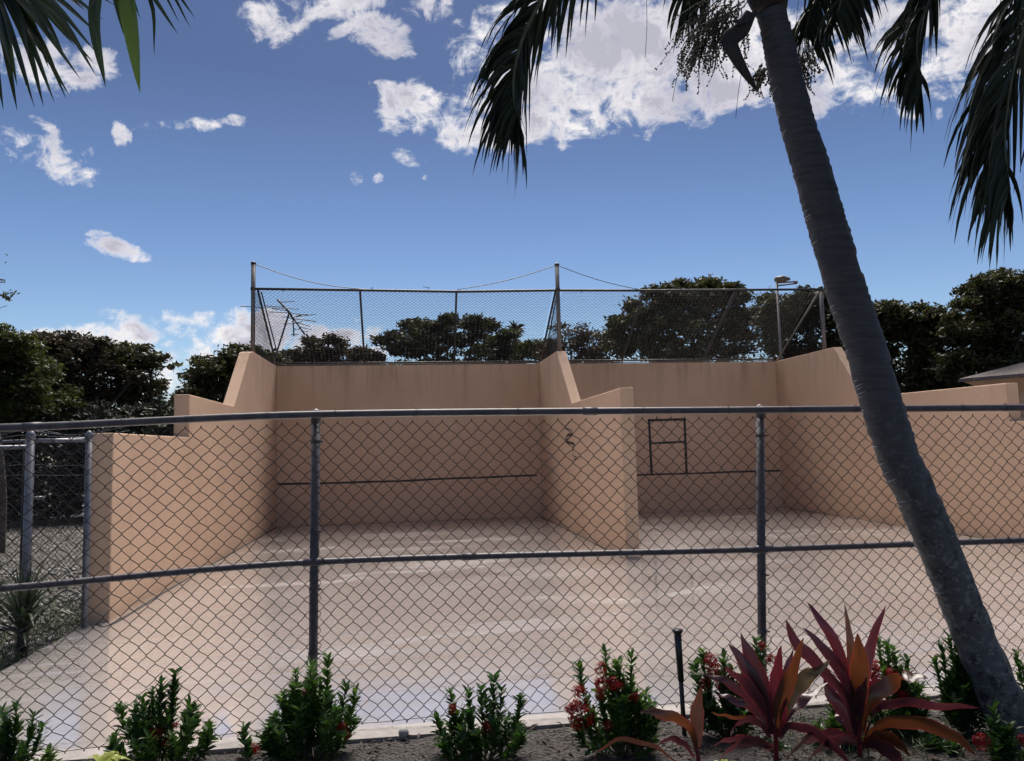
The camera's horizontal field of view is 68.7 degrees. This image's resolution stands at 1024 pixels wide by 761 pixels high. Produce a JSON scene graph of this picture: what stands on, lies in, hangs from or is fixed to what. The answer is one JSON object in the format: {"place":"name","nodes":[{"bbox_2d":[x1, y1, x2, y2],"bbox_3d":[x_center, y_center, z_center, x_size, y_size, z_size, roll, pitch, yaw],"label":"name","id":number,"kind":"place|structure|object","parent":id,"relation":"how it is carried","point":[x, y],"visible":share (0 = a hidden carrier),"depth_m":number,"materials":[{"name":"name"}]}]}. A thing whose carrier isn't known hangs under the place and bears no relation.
{"place":"outdoors","nodes":[
{"label":"outdoors","id":0,"kind":"place"},
{"bbox_2d":[0,463,83,670],"bbox_3d":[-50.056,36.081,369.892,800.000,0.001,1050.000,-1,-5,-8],"label":"ground","id":1,"kind":"structure","parent":0,"point":[71,547],"depth_m":12.55,"materials":[{"name":"grey gravel"}]},
{"bbox_2d":[0,254,19,552],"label":"leaning tree","id":2,"kind":"object","parent":1,"relation":"on","point":[6,297],"visible":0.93,"depth_m":13.45,"materials":[{"name":"green plant"}]},
{"bbox_2d":[0,545,42,600],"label":"strap leaf plant","id":3,"kind":"object","parent":1,"relation":"on","point":[7,579],"visible":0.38,"depth_m":7.44,"materials":[{"name":"green plant"}]},
{"bbox_2d":[0,556,74,657],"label":"strap leaf plant","id":4,"kind":"object","parent":1,"relation":"on","point":[27,599],"visible":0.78,"depth_m":6.31,"materials":[{"name":"green plant"}]},
{"bbox_2d":[22,431,92,639],"bbox_3d":[-4.234,1.552,6.980,0.083,2.170,0.587,-5,-6,38],"label":"chain link fence","id":5,"kind":"object","parent":1,"relation":"on","point":[28,516],"visible":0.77,"depth_m":6.99,"materials":[{"name":"metal"}]},
{"bbox_2d":[0,445,44,631],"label":"fence gate","id":6,"kind":"structure","parent":5,"relation":"attached to","point":[5,447],"depth_m":6.82,"materials":[{"name":"metal"}]},
{"bbox_2d":[0,426,129,592],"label":"chain link fence","id":7,"kind":"object","parent":1,"relation":"on","point":[23,471],"visible":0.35,"depth_m":9.22,"materials":[{"name":"metal"}]},
{"bbox_2d":[0,391,223,522],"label":"hedge","id":8,"kind":"object","parent":1,"relation":"on","point":[142,411],"visible":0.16,"depth_m":20.06,"materials":[{"name":"green plant"}]},
{"bbox_2d":[165,341,292,411],"bbox_3d":[-8.195,1.282,21.770,3.936,5.145,2.697,-1,-5,-8],"label":"broadleaf tree","id":9,"kind":"object","parent":1,"relation":"on","point":[205,374],"visible":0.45,"depth_m":21.54,"materials":[{"name":"green plant"}]},
{"bbox_2d":[267,299,315,364],"bbox_3d":[-5.392,0.672,18.201,1.275,5.384,0.171,-2,-5,4],"label":"antenna","id":10,"kind":"object","parent":1,"relation":"on","point":[290,313],"visible":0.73,"depth_m":18.39,"materials":[{"name":"metal"}]},
{"bbox_2d":[273,330,387,365],"bbox_3d":[-8.422,1.398,33.936,6.026,7.083,4.701,-1,-5,-8],"label":"broadleaf tree","id":11,"kind":"object","parent":1,"relation":"on","point":[328,349],"visible":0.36,"depth_m":33.18,"materials":[{"name":"green plant"}]},
{"bbox_2d":[369,310,502,364],"bbox_3d":[-3.256,0.815,34.018,6.729,7.952,5.366,-1,-5,-8],"label":"broadleaf tree","id":12,"kind":"object","parent":1,"relation":"on","point":[450,336],"visible":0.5,"depth_m":33.31,"materials":[{"name":"green plant"}]},
{"bbox_2d":[4,347,976,484],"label":"woodland","id":13,"kind":"object","parent":1,"relation":"on","point":[171,366],"depth_m":45.42,"materials":[{"name":"green plant"}]},
{"bbox_2d":[0,589,1022,760],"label":"weeds","id":14,"kind":"object","parent":1,"relation":"on","point":[9,647],"visible":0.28,"depth_m":6.28,"materials":[{"name":"green plant"}]},
{"bbox_2d":[505,320,525,345],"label":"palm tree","id":15,"kind":"object","parent":1,"relation":"on","point":[516,327],"visible":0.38,"depth_m":36.91,"materials":[{"name":"green plant"}]},
{"bbox_2d":[473,328,565,363],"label":"broadleaf tree","id":16,"kind":"object","parent":1,"relation":"on","point":[511,348],"visible":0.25,"depth_m":35.29,"materials":[{"name":"green plant"}]},
{"bbox_2d":[29,679,1023,760],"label":"kerb","id":17,"kind":"structure","parent":1,"relation":"on","point":[363,735],"depth_m":4.28,"materials":[{"name":"concrete"}]},
{"bbox_2d":[398,727,408,737],"bbox_3d":[-0.609,1.978,4.208,0.059,0.054,0.059,-1,-5,-8],"label":"round stone","id":18,"kind":"object","parent":17,"relation":"on","point":[403,732],"visible":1,"depth_m":4.19,"materials":[{"name":"grey stone"}]},
{"bbox_2d":[0,403,1023,758],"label":"chain link fence","id":19,"kind":"object","parent":17,"relation":"on","point":[314,561],"visible":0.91,"depth_m":4.50,"materials":[{"name":"metal"}]},
{"bbox_2d":[33,697,1023,760],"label":"planting bed","id":20,"kind":"object","parent":1,"relation":"on","point":[555,736],"visible":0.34,"depth_m":3.95,"materials":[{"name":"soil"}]},
{"bbox_2d":[0,697,52,760],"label":"flowering shrub","id":21,"kind":"object","parent":20,"relation":"on","point":[9,745],"visible":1,"depth_m":3.84,"materials":[{"name":"green plant"}]},
{"bbox_2d":[34,742,61,760],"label":"flowering shrub","id":22,"kind":"object","parent":20,"relation":"on","point":[49,755],"visible":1,"depth_m":3.89,"materials":[{"name":"green plant"}]},
{"bbox_2d":[0,0,193,110],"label":"fan palm","id":23,"kind":"object","parent":20,"relation":"on","point":[25,15],"visible":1,"depth_m":3.09,"materials":[{"name":"green plant"}]},
{"bbox_2d":[86,751,129,760],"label":"rosette plant","id":24,"kind":"object","parent":20,"relation":"on","point":[109,756],"visible":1,"depth_m":3.54,"materials":[{"name":"green plant"}]},
{"bbox_2d":[102,667,218,760],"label":"flowering shrub","id":25,"kind":"object","parent":20,"relation":"on","point":[150,739],"visible":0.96,"depth_m":3.84,"materials":[{"name":"green plant"}]},
{"bbox_2d":[236,720,260,758],"bbox_3d":[-1.395,1.903,3.946,0.134,0.217,0.175,-1,-5,-8],"label":"flowering shrub","id":26,"kind":"object","parent":20,"relation":"on","point":[249,745],"visible":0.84,"depth_m":3.93,"materials":[{"name":"green plant"}]},
{"bbox_2d":[251,652,363,760],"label":"flowering shrub","id":27,"kind":"object","parent":20,"relation":"on","point":[298,726],"visible":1,"depth_m":3.88,"materials":[{"name":"green plant"}]},
{"bbox_2d":[428,670,532,760],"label":"flowering shrub","id":28,"kind":"object","parent":20,"relation":"on","point":[470,743],"visible":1,"depth_m":3.85,"materials":[{"name":"green plant"}]},
{"bbox_2d":[564,643,665,760],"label":"flowering shrub","id":29,"kind":"object","parent":20,"relation":"on","point":[625,704],"visible":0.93,"depth_m":3.83,"materials":[{"name":"green plant"}]},
{"bbox_2d":[594,687,703,760],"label":"cordyline","id":30,"kind":"object","parent":20,"relation":"on","point":[694,727],"visible":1,"depth_m":3.68,"materials":[{"name":"red plant"}]},
{"bbox_2d":[672,628,686,734],"bbox_3d":[0.929,1.685,4.104,0.093,0.632,0.059,3,-7,-44],"label":"sprinkler riser","id":31,"kind":"object","parent":20,"relation":"on","point":[677,632],"visible":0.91,"depth_m":4.11,"materials":[{"name":"black plastic"}]},
{"bbox_2d":[687,634,775,738],"bbox_3d":[1.213,1.694,4.115,0.521,0.527,0.315,-1,-5,-8],"label":"flowering shrub","id":32,"kind":"object","parent":20,"relation":"on","point":[713,721],"visible":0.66,"depth_m":4.10,"materials":[{"name":"green plant"}]},
{"bbox_2d":[463,0,1023,747],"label":"palm tree","id":33,"kind":"object","parent":20,"relation":"on","point":[989,110],"visible":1,"depth_m":3.95,"materials":[{"name":"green plant"}]},
{"bbox_2d":[737,728,789,751],"bbox_3d":[1.334,1.927,3.947,0.254,0.166,0.258,-1,-5,-8],"label":"flowering shrub","id":34,"kind":"object","parent":20,"relation":"on","point":[781,743],"visible":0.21,"depth_m":3.95,"materials":[{"name":"green plant"}]},
{"bbox_2d":[701,632,848,760],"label":"cordyline","id":35,"kind":"object","parent":20,"relation":"on","point":[777,701],"visible":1,"depth_m":3.77,"materials":[{"name":"red plant"}]},
{"bbox_2d":[805,700,862,749],"bbox_3d":[1.702,1.806,4.028,0.311,0.292,0.278,-1,-5,-8],"label":"flowering shrub","id":36,"kind":"object","parent":20,"relation":"on","point":[831,721],"visible":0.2,"depth_m":4.01,"materials":[{"name":"green plant"}]},
{"bbox_2d":[851,727,906,746],"bbox_3d":[1.933,1.928,4.009,0.339,0.122,0.228,-1,-5,-8],"label":"flowering shrub","id":37,"kind":"object","parent":20,"relation":"on","point":[862,739],"visible":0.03,"depth_m":4.00,"materials":[{"name":"green plant"}]},
{"bbox_2d":[786,602,979,760],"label":"cordyline","id":38,"kind":"object","parent":20,"relation":"on","point":[856,697],"visible":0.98,"depth_m":3.81,"materials":[{"name":"burgundy red leaves"},{"name":"bronze-orange leaves"}]},
{"bbox_2d":[867,634,936,738],"bbox_3d":[2.102,1.679,4.111,0.425,0.511,0.331,-1,-5,-8],"label":"flowering shrub","id":39,"kind":"object","parent":20,"relation":"on","point":[912,689],"visible":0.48,"depth_m":4.11,"materials":[{"name":"green plant"}]},
{"bbox_2d":[902,729,962,754],"bbox_3d":[2.213,1.863,3.890,0.298,0.213,0.275,-1,-5,-8],"label":"flowering shrub","id":40,"kind":"object","parent":20,"relation":"on","point":[927,739],"visible":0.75,"depth_m":3.85,"materials":[{"name":"green plant"}]},
{"bbox_2d":[927,630,987,735],"bbox_3d":[2.459,1.658,4.100,0.300,0.532,0.262,-1,-5,-8],"label":"flowering shrub","id":41,"kind":"object","parent":20,"relation":"on","point":[956,682],"visible":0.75,"depth_m":4.07,"materials":[{"name":"green plant"}]},
{"bbox_2d":[972,698,1023,760],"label":"flowering shrub","id":42,"kind":"object","parent":20,"relation":"on","point":[1004,744],"visible":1,"depth_m":3.63,"materials":[{"name":"green plant"}]},
{"bbox_2d":[1010,648,1023,690],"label":"flowering shrub","id":43,"kind":"object","parent":20,"relation":"on","point":[1019,663],"visible":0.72,"depth_m":4.42,"materials":[{"name":"green plant"}]},
{"bbox_2d":[1016,734,1023,760],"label":"flowering shrub","id":44,"kind":"object","parent":20,"relation":"on","point":[1022,741],"visible":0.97,"depth_m":3.65,"materials":[{"name":"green plant"}]},
{"bbox_2d":[530,321,625,363],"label":"broadleaf tree","id":45,"kind":"object","parent":1,"relation":"on","point":[588,355],"visible":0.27,"depth_m":29.45,"materials":[{"name":"green plant"}]},
{"bbox_2d":[599,273,762,362],"bbox_3d":[6.110,-0.006,25.927,6.094,7.658,4.658,-1,-5,-8],"label":"broadleaf tree","id":46,"kind":"object","parent":1,"relation":"on","point":[708,282],"visible":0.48,"depth_m":25.29,"materials":[{"name":"green plant"}]},
{"bbox_2d":[774,275,797,359],"bbox_3d":[7.094,0.256,18.925,0.608,5.905,0.180,-1,-5,-8],"label":"floodlight pole","id":47,"kind":"object","parent":1,"relation":"on","point":[781,279],"visible":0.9,"depth_m":19.09,"materials":[{"name":"metal"}]},
{"bbox_2d":[747,284,838,361],"bbox_3d":[9.632,0.223,24.029,4.636,6.706,3.166,-1,-5,-8],"label":"broadleaf tree","id":48,"kind":"object","parent":1,"relation":"on","point":[830,325],"visible":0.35,"depth_m":23.53,"materials":[{"name":"green plant"}]},
{"bbox_2d":[826,298,977,392],"bbox_3d":[12.499,0.388,23.023,5.668,6.041,3.601,-1,-5,-8],"label":"broadleaf tree","id":49,"kind":"object","parent":1,"relation":"on","point":[907,325],"visible":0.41,"depth_m":22.34,"materials":[{"name":"green plant"}]},
{"bbox_2d":[919,267,1023,388],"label":"broadleaf tree","id":50,"kind":"object","parent":1,"relation":"on","point":[992,300],"visible":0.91,"depth_m":20.53,"materials":[{"name":"green plant"}]},
{"bbox_2d":[959,362,1023,420],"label":"pavilion","id":51,"kind":"structure","parent":1,"relation":"on","point":[1012,374],"depth_m":18.89,"materials":[{"name":"grey"}]},
{"bbox_2d":[0,507,1023,752],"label":"court floor","id":52,"kind":"structure","parent":0,"point":[332,537],"depth_m":7.07,"materials":[{"name":"concrete"}]},
{"bbox_2d":[88,352,276,622],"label":"court wall","id":53,"kind":"structure","parent":52,"relation":"on","point":[252,387],"depth_m":9.99,"materials":[{"name":"paint"}]},
{"bbox_2d":[276,364,542,526],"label":"court wall","id":54,"kind":"structure","parent":52,"relation":"on","point":[389,387],"depth_m":17.04,"materials":[{"name":"paint"}]},
{"bbox_2d":[240,261,826,365],"bbox_3d":[0.608,-1.431,16.657,12.355,1.899,2.156,-1,-5,-8],"label":"backstop fence","id":55,"kind":"object","parent":54,"relation":"on","point":[557,290],"visible":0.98,"depth_m":16.45,"materials":[{"name":"metal"}]},
{"bbox_2d":[538,351,639,558],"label":"court wall","id":56,"kind":"structure","parent":52,"relation":"on","point":[557,387],"depth_m":12.86,"materials":[{"name":"paint"}]},
{"bbox_2d":[570,362,782,512],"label":"court wall","id":57,"kind":"structure","parent":52,"relation":"on","point":[715,384],"depth_m":17.96,"materials":[{"name":"paint"}]},
{"bbox_2d":[775,347,1023,543],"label":"court wall","id":58,"kind":"structure","parent":52,"relation":"on","point":[821,378],"depth_m":14.20,"materials":[{"name":"paint"}]},
{"bbox_2d":[0,0,1023,458],"label":"sky","id":59,"kind":"structure","parent":0,"point":[317,141],"materials":[{"name":"blue"}]},
{"label":"road","id":60,"kind":"structure","parent":0,"visible":0},
{"bbox_2d":[0,322,85,522],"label":"broadleaf tree","id":61,"kind":"object","parent":60,"relation":"on","point":[27,375],"visible":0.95,"depth_m":19.68,"materials":[{"name":"green plant"}]},
{"bbox_2d":[6,516,83,528],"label":"road kerb","id":62,"kind":"structure","parent":60,"relation":"on","point":[53,522],"depth_m":19.11,"materials":[{"name":"grey concrete"}]},
{"bbox_2d":[31,329,148,511],"bbox_3d":[-13.449,1.180,22.852,4.775,5.738,3.083,-1,-5,-8],"label":"broadleaf tree","id":63,"kind":"object","parent":60,"relation":"on","point":[88,353],"visible":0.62,"depth_m":22.62,"materials":[{"name":"green plant"}]},
{"bbox_2d":[101,340,173,434],"bbox_3d":[-12.018,1.303,23.761,3.181,5.591,2.516,-4,-6,22],"label":"broadleaf tree","id":64,"kind":"object","parent":60,"relation":"on","point":[134,356],"visible":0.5,"depth_m":23.62,"materials":[{"name":"green plant"}]}
]}

